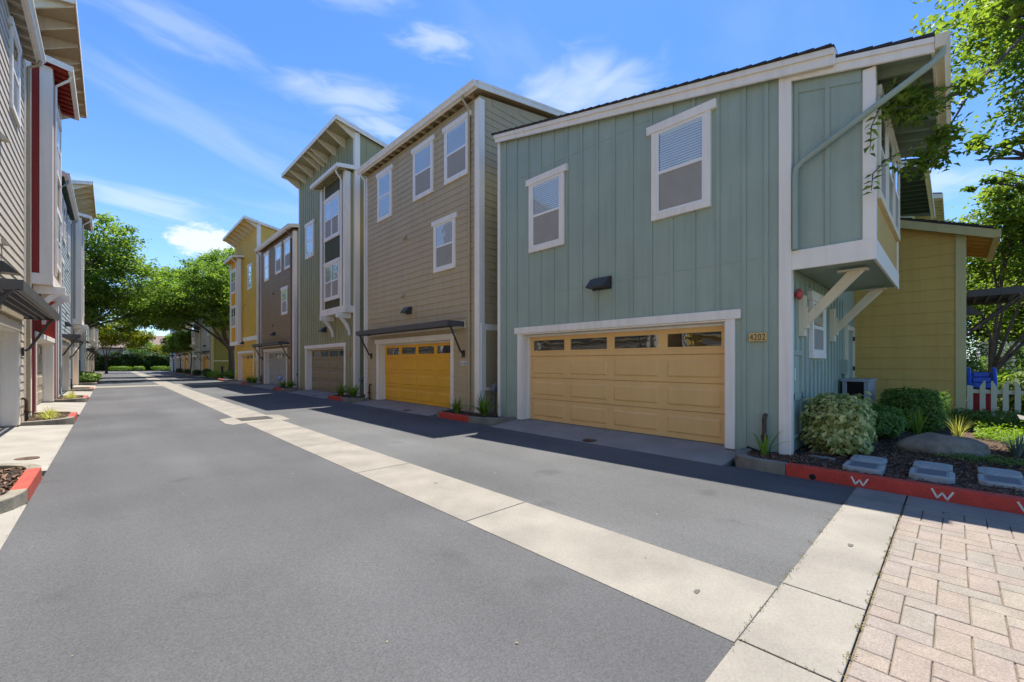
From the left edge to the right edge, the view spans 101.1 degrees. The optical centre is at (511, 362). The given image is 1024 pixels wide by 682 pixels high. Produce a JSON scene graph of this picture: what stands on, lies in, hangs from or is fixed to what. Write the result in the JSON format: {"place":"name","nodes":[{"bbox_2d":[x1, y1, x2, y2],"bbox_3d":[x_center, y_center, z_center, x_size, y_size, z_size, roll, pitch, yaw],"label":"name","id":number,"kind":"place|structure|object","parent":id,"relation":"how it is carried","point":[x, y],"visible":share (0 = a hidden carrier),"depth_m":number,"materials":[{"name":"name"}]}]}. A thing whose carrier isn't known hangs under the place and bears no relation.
{"place":"outdoors","nodes":[
{"label":"outdoors","id":0,"kind":"place"},
{"bbox_2d":[0,467,26,495],"bbox_3d":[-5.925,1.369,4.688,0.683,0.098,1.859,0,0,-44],"label":"planter mulch","id":1,"kind":"object","parent":0,"point":[16,476],"visible":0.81,"depth_m":5.00,"materials":[{"name":"brown wood"}]},
{"bbox_2d":[0,504,26,549],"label":"driveway","id":2,"kind":"structure","parent":0,"point":[8,520],"depth_m":3.92,"materials":[{"name":"concrete"}]},
{"bbox_2d":[0,460,52,475],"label":"driveway","id":3,"kind":"structure","parent":0,"point":[45,464],"depth_m":6.15,"materials":[{"name":"concrete"}]},
{"bbox_2d":[0,425,72,461],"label":"driveway","id":4,"kind":"structure","parent":0,"point":[44,442],"depth_m":7.79,"materials":[{"name":"concrete"}]},
{"bbox_2d":[24,413,68,421],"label":"planter soil","id":5,"kind":"structure","parent":0,"point":[38,417],"depth_m":10.85,"materials":[{"name":"brown soil"}]},
{"bbox_2d":[23,382,497,421],"bbox_3d":[-12.272,1.372,17.044,8.760,0.075,25.536,0,0,-44],"label":"planter bark","id":6,"kind":"object","parent":5,"relation":"on","point":[30,419],"visible":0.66,"depth_m":11.26,"materials":[{"name":"brown wood"}]},
{"bbox_2d":[37,402,86,415],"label":"driveway","id":7,"kind":"structure","parent":0,"point":[78,407],"depth_m":13.90,"materials":[{"name":"concrete"}]},
{"bbox_2d":[288,390,336,398],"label":"driveway","id":8,"kind":"structure","parent":0,"point":[321,394],"depth_m":19.70,"materials":[{"name":"concrete"}]},
{"bbox_2d":[0,371,758,681],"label":"road","id":9,"kind":"structure","parent":0,"point":[292,563],"depth_m":2.84,"materials":[{"name":"grey asphalt"}]},
{"bbox_2d":[98,322,155,373],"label":"tree","id":10,"kind":"object","parent":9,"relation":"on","point":[137,339],"visible":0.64,"depth_m":57.39,"materials":[{"name":"green plant"}]},
{"bbox_2d":[6,436,1022,679],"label":"joint moss","id":11,"kind":"object","parent":9,"relation":"on","point":[791,577],"visible":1,"depth_m":2.92,"materials":[{"name":"green plant"}]},
{"bbox_2d":[353,399,449,416],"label":"driveway","id":12,"kind":"structure","parent":0,"point":[422,409],"depth_m":13.70,"materials":[{"name":"concrete"}]},
{"bbox_2d":[137,371,856,611],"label":"road","id":13,"kind":"structure","parent":0,"point":[760,526],"depth_m":5.28,"materials":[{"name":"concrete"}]},
{"bbox_2d":[42,371,1011,503],"bbox_3d":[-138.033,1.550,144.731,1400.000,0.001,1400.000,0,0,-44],"label":"ground","id":14,"kind":"structure","parent":0,"point":[102,372],"depth_m":38.43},
{"bbox_2d":[0,488,27,513],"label":"kerb","id":15,"kind":"structure","parent":14,"relation":"on","point":[10,500],"depth_m":4.27,"materials":[{"name":"concrete"}]},
{"bbox_2d":[0,463,41,470],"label":"kerb","id":16,"kind":"structure","parent":14,"relation":"on","point":[24,466],"depth_m":5.52,"materials":[{"name":"concrete"}]},
{"bbox_2d":[9,467,41,501],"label":"kerb","id":17,"kind":"structure","parent":14,"relation":"on","point":[29,480],"depth_m":4.88,"materials":[{"name":"red paint"}]},
{"bbox_2d":[0,0,59,426],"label":"townhouse","id":18,"kind":"structure","parent":14,"relation":"on","point":[23,303],"depth_m":9.18,"materials":[{"name":"beige paint"}]},
{"bbox_2d":[8,15,21,127],"bbox_3d":[-10.586,-6.115,8.981,0.075,1.810,1.250,0,0,-44],"label":"window","id":19,"kind":"structure","parent":18,"relation":"in","point":[15,50],"depth_m":8.89,"materials":[{"name":"white paint"}]},
{"bbox_2d":[18,416,74,425],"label":"kerb","id":20,"kind":"structure","parent":14,"relation":"on","point":[66,421],"depth_m":9.91,"materials":[{"name":"concrete"}]},
{"bbox_2d":[24,0,86,416],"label":"townhouse","id":21,"kind":"structure","parent":14,"relation":"on","point":[57,88],"depth_m":11.36,"materials":[{"name":"red paint"}]},
{"bbox_2d":[37,344,41,403],"bbox_3d":[-14.956,0.360,13.146,0.079,2.060,4.720,0,0,-44],"label":"garage door","id":22,"kind":"structure","parent":21,"relation":"in","point":[39,347],"depth_m":14.25,"materials":[{"name":"beige paint"}]},
{"bbox_2d":[57,206,61,273],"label":"window","id":23,"kind":"structure","parent":21,"relation":"in","point":[59,220],"depth_m":12.19,"materials":[{"name":"white paint"}]},
{"bbox_2d":[57,106,61,187],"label":"bay window","id":24,"kind":"structure","parent":21,"relation":"in","point":[59,127],"depth_m":12.25,"materials":[{"name":"white paint"}]},
{"bbox_2d":[56,170,85,397],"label":"townhouse","id":25,"kind":"structure","parent":14,"relation":"on","point":[66,338],"depth_m":19.35,"materials":[{"name":"blue paint"}]},
{"bbox_2d":[70,180,95,384],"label":"townhouse","id":26,"kind":"structure","parent":14,"relation":"on","point":[84,197],"depth_m":22.74,"materials":[{"name":"beige paint"}]},
{"bbox_2d":[79,273,96,371],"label":"townhouse","id":27,"kind":"structure","parent":14,"relation":"on","point":[84,350],"depth_m":33.65,"materials":[{"name":"grey paint"}]},
{"bbox_2d":[95,336,163,356],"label":"apartment building","id":28,"kind":"structure","parent":14,"relation":"on","point":[120,347],"depth_m":86.28,"materials":[{"name":"grey paint"}]},
{"bbox_2d":[95,351,169,370],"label":"hedge","id":29,"kind":"object","parent":14,"relation":"on","point":[129,360],"visible":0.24,"depth_m":73.72,"materials":[{"name":"green plant"}]},
{"bbox_2d":[84,211,190,337],"bbox_3d":[-31.203,-4.862,32.502,8.833,12.704,12.029,0,0,20],"label":"street tree","id":30,"kind":"object","parent":14,"relation":"on","point":[102,294],"visible":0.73,"depth_m":32.27,"materials":[{"name":"green plant"}]},
{"bbox_2d":[107,246,234,334],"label":"street tree","id":31,"kind":"object","parent":14,"relation":"on","point":[208,256],"visible":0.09,"depth_m":45.40,"materials":[{"name":"green plant"}]},
{"bbox_2d":[152,257,234,378],"bbox_3d":[-26.795,-3.930,38.667,10.320,10.839,6.767,0,0,-44],"label":"street tree","id":32,"kind":"object","parent":14,"relation":"on","point":[212,287],"visible":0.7,"depth_m":37.12,"materials":[{"name":"green plant"}]},
{"bbox_2d":[190,291,199,374],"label":"townhouse","id":33,"kind":"structure","parent":14,"relation":"on","point":[194,345],"depth_m":48.40,"materials":[{"name":"grey paint"}]},
{"bbox_2d":[163,385,264,416],"bbox_3d":[-14.572,1.509,19.336,0.800,0.050,21.084,0,0,-44],"label":"gutter strip","id":34,"kind":"object","parent":14,"relation":"on","point":[228,408],"visible":0.75,"depth_m":15.26,"materials":[{"name":"concrete"}]},
{"bbox_2d":[194,294,234,377],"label":"townhouse","id":35,"kind":"structure","parent":14,"relation":"on","point":[213,353],"depth_m":42.49,"materials":[{"name":"grey paint"}]},
{"bbox_2d":[223,215,279,382],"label":"townhouse","id":36,"kind":"structure","parent":14,"relation":"on","point":[245,236],"depth_m":31.02,"materials":[{"name":"yellow paint"}]},
{"bbox_2d":[243,354,252,380],"bbox_3d":[-19.455,0.360,31.296,0.079,2.060,4.540,0,0,-44],"label":"garage door","id":37,"kind":"structure","parent":36,"relation":"in","point":[247,358],"depth_m":31.69,"materials":[{"name":"yellow paint"}]},
{"bbox_2d":[219,415,288,424],"bbox_3d":[-6.753,1.511,11.065,1.460,0.058,1.634,0,0,-44],"label":"drain apron","id":38,"kind":"object","parent":14,"relation":"on","point":[232,421],"visible":0.64,"depth_m":10.96,"materials":[{"name":"concrete"}]},
{"bbox_2d":[252,223,298,387],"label":"townhouse","id":39,"kind":"structure","parent":14,"relation":"on","point":[278,346],"depth_m":24.95,"materials":[{"name":"brown paint"}]},
{"bbox_2d":[269,352,285,385],"bbox_3d":[-14.200,0.360,25.786,0.079,2.060,4.570,0,0,-44],"label":"garage door","id":40,"kind":"structure","parent":39,"relation":"in","point":[277,361],"depth_m":26.08,"materials":[{"name":"grey paint"}]},
{"bbox_2d":[275,242,281,274],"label":"window","id":41,"kind":"structure","parent":39,"relation":"in","point":[278,248],"depth_m":24.97,"materials":[{"name":"glass"}]},
{"bbox_2d":[280,285,287,314],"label":"window","id":42,"kind":"structure","parent":39,"relation":"in","point":[284,290],"depth_m":24.11,"materials":[{"name":"white glass"}]},
{"bbox_2d":[281,114,386,397],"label":"townhouse","id":43,"kind":"structure","parent":14,"relation":"on","point":[320,172],"depth_m":18.30,"materials":[{"name":"green paint"}]},
{"bbox_2d":[304,219,314,259],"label":"window","id":44,"kind":"structure","parent":43,"relation":"in","point":[309,227],"depth_m":21.12,"materials":[{"name":"glass"}]},
{"bbox_2d":[312,349,343,392],"bbox_3d":[-8.627,0.360,19.942,0.079,2.060,4.720,0,0,-44],"label":"garage door","id":45,"kind":"structure","parent":43,"relation":"in","point":[327,365],"depth_m":20.04,"materials":[{"name":"beige paint"}]},
{"bbox_2d":[323,257,339,301],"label":"bay window","id":46,"kind":"structure","parent":43,"relation":"in","point":[331,268],"depth_m":17.98,"materials":[{"name":"glass"}]},
{"bbox_2d":[323,190,339,242],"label":"bay window","id":47,"kind":"structure","parent":43,"relation":"in","point":[331,204],"depth_m":17.98,"materials":[{"name":"glass"}]},
{"bbox_2d":[356,79,566,415],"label":"townhouse","id":48,"kind":"structure","parent":14,"relation":"on","point":[429,333],"depth_m":12.92,"materials":[{"name":"beige paint"}]},
{"bbox_2d":[376,164,393,222],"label":"window","id":49,"kind":"structure","parent":48,"relation":"in","point":[384,178],"depth_m":15.34,"materials":[{"name":"glass"}]},
{"bbox_2d":[385,342,449,407],"bbox_3d":[-3.192,0.360,14.243,0.079,2.060,4.570,0,0,-44],"label":"garage door","id":50,"kind":"structure","parent":48,"relation":"in","point":[414,373],"depth_m":14.12,"materials":[{"name":"yellow paint"}]},
{"bbox_2d":[411,134,435,201],"bbox_3d":[-2.848,-6.150,13.466,0.075,1.740,1.360,0,0,-44],"label":"window","id":51,"kind":"structure","parent":48,"relation":"in","point":[423,158],"depth_m":13.43,"materials":[{"name":"glass"}]},
{"bbox_2d":[431,212,457,272],"bbox_3d":[-2.027,-3.545,12.604,0.075,1.590,1.300,0,0,-44],"label":"window","id":52,"kind":"structure","parent":48,"relation":"in","point":[444,228],"depth_m":12.58,"materials":[{"name":"glass"}]},
{"bbox_2d":[442,110,471,185],"bbox_3d":[-1.606,-6.140,12.163,0.075,1.720,1.360,0,0,-44],"label":"window","id":53,"kind":"structure","parent":48,"relation":"in","point":[455,133],"depth_m":12.16,"materials":[{"name":"glass"}]},
{"bbox_2d":[468,416,515,425],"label":"kerb","id":54,"kind":"structure","parent":14,"relation":"on","point":[489,421],"depth_m":10.25,"materials":[{"name":"concrete"}]},
{"bbox_2d":[246,420,777,642],"bbox_3d":[-2.373,1.509,6.545,0.800,0.050,11.137,0,0,-44],"label":"gutter strip","id":55,"kind":"object","parent":14,"relation":"on","point":[724,603],"visible":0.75,"depth_m":3.44,"materials":[{"name":"concrete"}]},
{"bbox_2d":[491,30,951,454],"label":"townhouse","id":56,"kind":"structure","parent":14,"relation":"on","point":[702,259],"depth_m":7.31,"materials":[{"name":"green paint"}]},
{"bbox_2d":[525,163,567,253],"bbox_3d":[0.779,-3.475,9.663,0.075,1.750,1.250,0,0,-44],"label":"window","id":57,"kind":"structure","parent":56,"relation":"in","point":[547,189],"depth_m":9.62,"materials":[{"name":"glass"}]},
{"bbox_2d":[530,326,724,443],"bbox_3d":[2.055,0.360,8.742,0.079,2.060,4.645,0,0,-44],"label":"garage door","id":58,"kind":"structure","parent":56,"relation":"in","point":[664,382],"depth_m":8.29,"materials":[{"name":"beige paint"}]},
{"bbox_2d":[646,98,716,221],"bbox_3d":[2.942,-3.475,7.394,0.075,1.750,1.240,0,0,-44],"label":"window","id":59,"kind":"structure","parent":56,"relation":"in","point":[681,144],"depth_m":7.35,"materials":[{"name":"glass"}]},
{"bbox_2d":[807,290,825,358],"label":"window","id":60,"kind":"structure","parent":56,"relation":"in","point":[817,331],"depth_m":7.28,"materials":[{"name":"white paint"}]},
{"bbox_2d":[848,330,854,377],"bbox_3d":[7.820,0.320,9.738,0.840,2.100,0.060,0,0,-44],"label":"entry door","id":61,"kind":"structure","parent":56,"relation":"in","point":[850,334],"depth_m":9.80,"materials":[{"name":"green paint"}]},
{"bbox_2d":[877,84,889,215],"bbox_3d":[5.272,-2.970,5.999,0.970,1.520,0.075,0,0,-44],"label":"window","id":62,"kind":"structure","parent":56,"relation":"in","point":[882,129],"depth_m":5.93,"materials":[{"name":"beige paint"}]},
{"bbox_2d":[884,119,895,229],"bbox_3d":[5.995,-2.970,6.689,0.970,1.520,0.075,0,0,-44],"label":"window","id":63,"kind":"structure","parent":56,"relation":"in","point":[890,218],"depth_m":6.72,"materials":[{"name":"beige paint"}]},
{"bbox_2d":[891,140,900,241],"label":"bay window","id":64,"kind":"structure","parent":56,"relation":"in","point":[896,233],"depth_m":7.45,"materials":[{"name":"beige paint"}]},
{"bbox_2d":[734,448,787,474],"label":"kerb","id":65,"kind":"structure","parent":14,"relation":"on","point":[744,460],"depth_m":5.84,"materials":[{"name":"concrete"}]},
{"bbox_2d":[705,487,906,681],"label":"concrete band","id":66,"kind":"object","parent":14,"relation":"on","point":[800,622],"visible":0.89,"depth_m":2.56,"materials":[{"name":"beige concrete"}]},
{"bbox_2d":[786,463,1023,514],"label":"kerb","id":67,"kind":"structure","parent":14,"relation":"on","point":[989,500],"depth_m":4.69,"materials":[{"name":"red paint"}]},
{"bbox_2d":[900,158,934,219],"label":"townhouse","id":68,"kind":"structure","parent":14,"relation":"on","point":[916,196],"depth_m":16.88,"materials":[{"name":"teal paint"}]},
{"bbox_2d":[900,192,944,220],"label":"townhouse","id":69,"kind":"structure","parent":14,"relation":"on","point":[938,200],"depth_m":22.43,"materials":[{"name":"yellow paint"}]},
{"bbox_2d":[854,217,1023,423],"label":"cottage","id":70,"kind":"structure","parent":14,"relation":"on","point":[913,330],"depth_m":9.43,"materials":[{"name":"yellow paint"}]},
{"bbox_2d":[905,496,1023,525],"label":"gutter pan","id":71,"kind":"object","parent":14,"relation":"on","point":[991,514],"visible":0.76,"depth_m":4.23,"materials":[{"name":"concrete"}]},
{"bbox_2d":[944,166,1023,377],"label":"garden tree","id":72,"kind":"object","parent":14,"relation":"on","point":[1009,216],"visible":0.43,"depth_m":12.89,"materials":[{"name":"green plant"}]},
{"bbox_2d":[966,355,1015,399],"bbox_3d":[17.155,0.574,16.024,2.520,1.745,2.737,0,0,-44],"label":"shrub","id":73,"kind":"object","parent":14,"relation":"on","point":[983,367],"visible":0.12,"depth_m":15.41,"materials":[{"name":"green plant"}]},
{"bbox_2d":[966,238,1023,353],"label":"garden tree","id":74,"kind":"object","parent":14,"relation":"on","point":[1018,326],"visible":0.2,"depth_m":16.58,"materials":[{"name":"green plant"}]},
{"bbox_2d":[966,339,1023,377],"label":"shrub","id":75,"kind":"object","parent":14,"relation":"on","point":[1009,363],"visible":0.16,"depth_m":19.54,"materials":[{"name":"green plant"}]},
{"bbox_2d":[966,239,1023,360],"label":"garden tree","id":76,"kind":"object","parent":14,"relation":"on","point":[974,336],"visible":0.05,"depth_m":21.95,"materials":[{"name":"green plant"}]},
{"bbox_2d":[997,371,1023,414],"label":"shrub","id":77,"kind":"object","parent":14,"relation":"on","point":[1018,377],"visible":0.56,"depth_m":10.72,"materials":[{"name":"green plant"}]},
{"bbox_2d":[61,0,1023,360],"label":"sky","id":78,"kind":"structure","parent":0,"point":[197,110],"materials":[{"name":"blue"}]},
{"bbox_2d":[490,418,736,465],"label":"driveway","id":79,"kind":"structure","parent":0,"point":[709,452],"depth_m":7.72,"materials":[{"name":"concrete"}]},
{"bbox_2d":[736,418,1023,496],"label":"mulch bed","id":80,"kind":"object","parent":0,"point":[970,434],"visible":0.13,"depth_m":5.86,"materials":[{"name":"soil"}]},
{"bbox_2d":[799,391,877,456],"bbox_3d":[4.928,0.919,6.364,1.080,0.990,0.893,0,0,-44],"label":"shrub","id":81,"kind":"object","parent":80,"relation":"on","point":[840,424],"visible":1,"depth_m":6.08,"materials":[{"name":"green plant"}]},
{"bbox_2d":[841,378,876,406],"bbox_3d":[7.329,0.875,8.869,1.150,1.070,0.520,0,0,-44],"label":"air conditioner","id":82,"kind":"object","parent":80,"relation":"on","point":[852,386],"visible":0.39,"depth_m":8.59,"materials":[{"name":"metal"}]},
{"bbox_2d":[842,460,885,474],"bbox_3d":[4.499,1.385,5.389,0.470,0.161,0.390,0,0,-44],"label":"water meter box","id":83,"kind":"object","parent":80,"relation":"on","point":[865,467],"visible":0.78,"depth_m":5.29,"materials":[{"name":"concrete"}]},
{"bbox_2d":[850,455,886,465],"bbox_3d":[4.839,1.375,5.721,0.440,0.161,0.360,0,0,-44],"label":"water meter box","id":84,"kind":"object","parent":80,"relation":"on","point":[873,459],"visible":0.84,"depth_m":5.65,"materials":[{"name":"concrete"}]},
{"bbox_2d":[871,403,909,438],"bbox_3d":[6.388,1.045,7.442,1.165,0.694,0.977,0,0,-44],"label":"shrub","id":85,"kind":"object","parent":80,"relation":"on","point":[889,422],"visible":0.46,"depth_m":7.07,"materials":[{"name":"green plant"}]},
{"bbox_2d":[877,386,954,432],"bbox_3d":[7.870,0.924,8.257,1.261,0.935,1.112,0,0,-44],"label":"shrub","id":86,"kind":"object","parent":80,"relation":"on","point":[934,408],"visible":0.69,"depth_m":7.94,"materials":[{"name":"green plant"}]},
{"bbox_2d":[906,407,928,434],"bbox_3d":[7.316,1.050,7.590,0.382,0.580,0.286,0,0,-34],"label":"grass plant","id":87,"kind":"object","parent":80,"relation":"on","point":[918,427],"depth_m":7.57,"materials":[{"name":"green plant"}]},
{"bbox_2d":[909,467,954,483],"bbox_3d":[5.008,1.385,5.029,0.470,0.161,0.385,0,0,-44],"label":"water meter box","id":88,"kind":"object","parent":80,"relation":"on","point":[936,476],"visible":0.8,"depth_m":4.93,"materials":[{"name":"concrete"}]},
{"bbox_2d":[913,461,952,471],"bbox_3d":[5.349,1.375,5.360,0.440,0.161,0.355,0,0,-44],"label":"water meter box","id":89,"kind":"object","parent":80,"relation":"on","point":[935,465],"visible":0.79,"depth_m":5.29,"materials":[{"name":"concrete"}]},
{"bbox_2d":[893,432,991,457],"bbox_3d":[6.364,1.235,6.223,1.120,0.362,0.724,0,0,-6],"label":"boulder","id":90,"kind":"object","parent":80,"relation":"on","point":[931,442],"visible":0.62,"depth_m":6.07,"materials":[{"name":"stone"}]},
{"bbox_2d":[909,0,1023,204],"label":"garden tree","id":91,"kind":"object","parent":80,"relation":"on","point":[990,21],"visible":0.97,"depth_m":7.63,"materials":[{"name":"green plant"}]},
{"bbox_2d":[862,141,923,194],"bbox_3d":[5.093,-2.609,5.638,1.002,0.820,0.255,0,0,-19],"label":"leaf branch","id":92,"kind":"object","parent":91,"relation":"attached to","point":[882,162],"visible":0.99,"depth_m":5.54,"materials":[{"name":"green plant"}]},
{"bbox_2d":[864,79,967,156],"bbox_3d":[5.403,-3.272,5.668,1.825,1.197,0.300,0,0,-13],"label":"leaf branch","id":93,"kind":"object","parent":91,"relation":"attached to","point":[883,106],"visible":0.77,"depth_m":5.50,"materials":[{"name":"green plant"}]},
{"bbox_2d":[881,33,1023,182],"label":"leaf branch","id":94,"kind":"object","parent":91,"relation":"attached to","point":[927,160],"visible":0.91,"depth_m":6.06,"materials":[{"name":"green plant"}]},
{"bbox_2d":[927,450,1023,466],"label":"weeds","id":95,"kind":"object","parent":80,"relation":"on","point":[965,456],"visible":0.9,"depth_m":5.68,"materials":[{"name":"green plant"}]},
{"bbox_2d":[930,408,1023,430],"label":"shrub","id":96,"kind":"object","parent":80,"relation":"on","point":[996,418],"visible":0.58,"depth_m":8.23,"materials":[{"name":"green plant"}]},
{"bbox_2d":[967,367,997,419],"bbox_3d":[11.037,0.751,9.911,0.946,1.278,0.470,0,0,-44],"label":"play set","id":97,"kind":"object","parent":80,"relation":"on","point":[978,378],"visible":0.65,"depth_m":9.80,"materials":[{"name":"blue plastic"}]},
{"bbox_2d":[967,381,1023,424],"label":"picket fence","id":98,"kind":"object","parent":80,"relation":"on","point":[1017,392],"visible":0.62,"depth_m":8.73,"materials":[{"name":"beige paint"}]},
{"bbox_2d":[971,421,1023,447],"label":"ground cover","id":99,"kind":"object","parent":80,"relation":"on","point":[995,430],"visible":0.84,"depth_m":7.39,"materials":[{"name":"green plant"}]},
{"bbox_2d":[977,474,1023,490],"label":"water meter box","id":100,"kind":"object","parent":80,"relation":"on","point":[999,481],"visible":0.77,"depth_m":4.66,"materials":[{"name":"concrete"}]},
{"bbox_2d":[977,467,1023,478],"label":"water meter box","id":101,"kind":"object","parent":80,"relation":"on","point":[1000,472],"visible":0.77,"depth_m":4.98,"materials":[{"name":"concrete"}]},
{"bbox_2d":[998,432,1023,457],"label":"grass plant","id":102,"kind":"object","parent":80,"relation":"on","point":[1018,451],"depth_m":5.93,"materials":[{"name":"green plant"}]},
{"bbox_2d":[843,505,1023,681],"bbox_3d":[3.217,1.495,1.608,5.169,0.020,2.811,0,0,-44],"label":"paver pavement","id":103,"kind":"structure","parent":0,"point":[949,656],"depth_m":2.57,"materials":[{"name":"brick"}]},
{"label":"planter soil","id":104,"kind":"structure","parent":0,"visible":0},
{"bbox_2d":[79,371,102,382],"bbox_3d":[-29.677,1.009,29.189,1.957,0.857,3.546,0,0,-44],"label":"shrub","id":105,"kind":"object","parent":104,"relation":"on","point":[84,377],"visible":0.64,"depth_m":28.73,"materials":[{"name":"green plant"}]},
{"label":"driveway","id":106,"kind":"structure","parent":0,"visible":0},
{"bbox_2d":[171,329,193,373],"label":"slim tree","id":107,"kind":"object","parent":106,"relation":"on","point":[183,341],"visible":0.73,"depth_m":49.11,"materials":[{"name":"green plant"}]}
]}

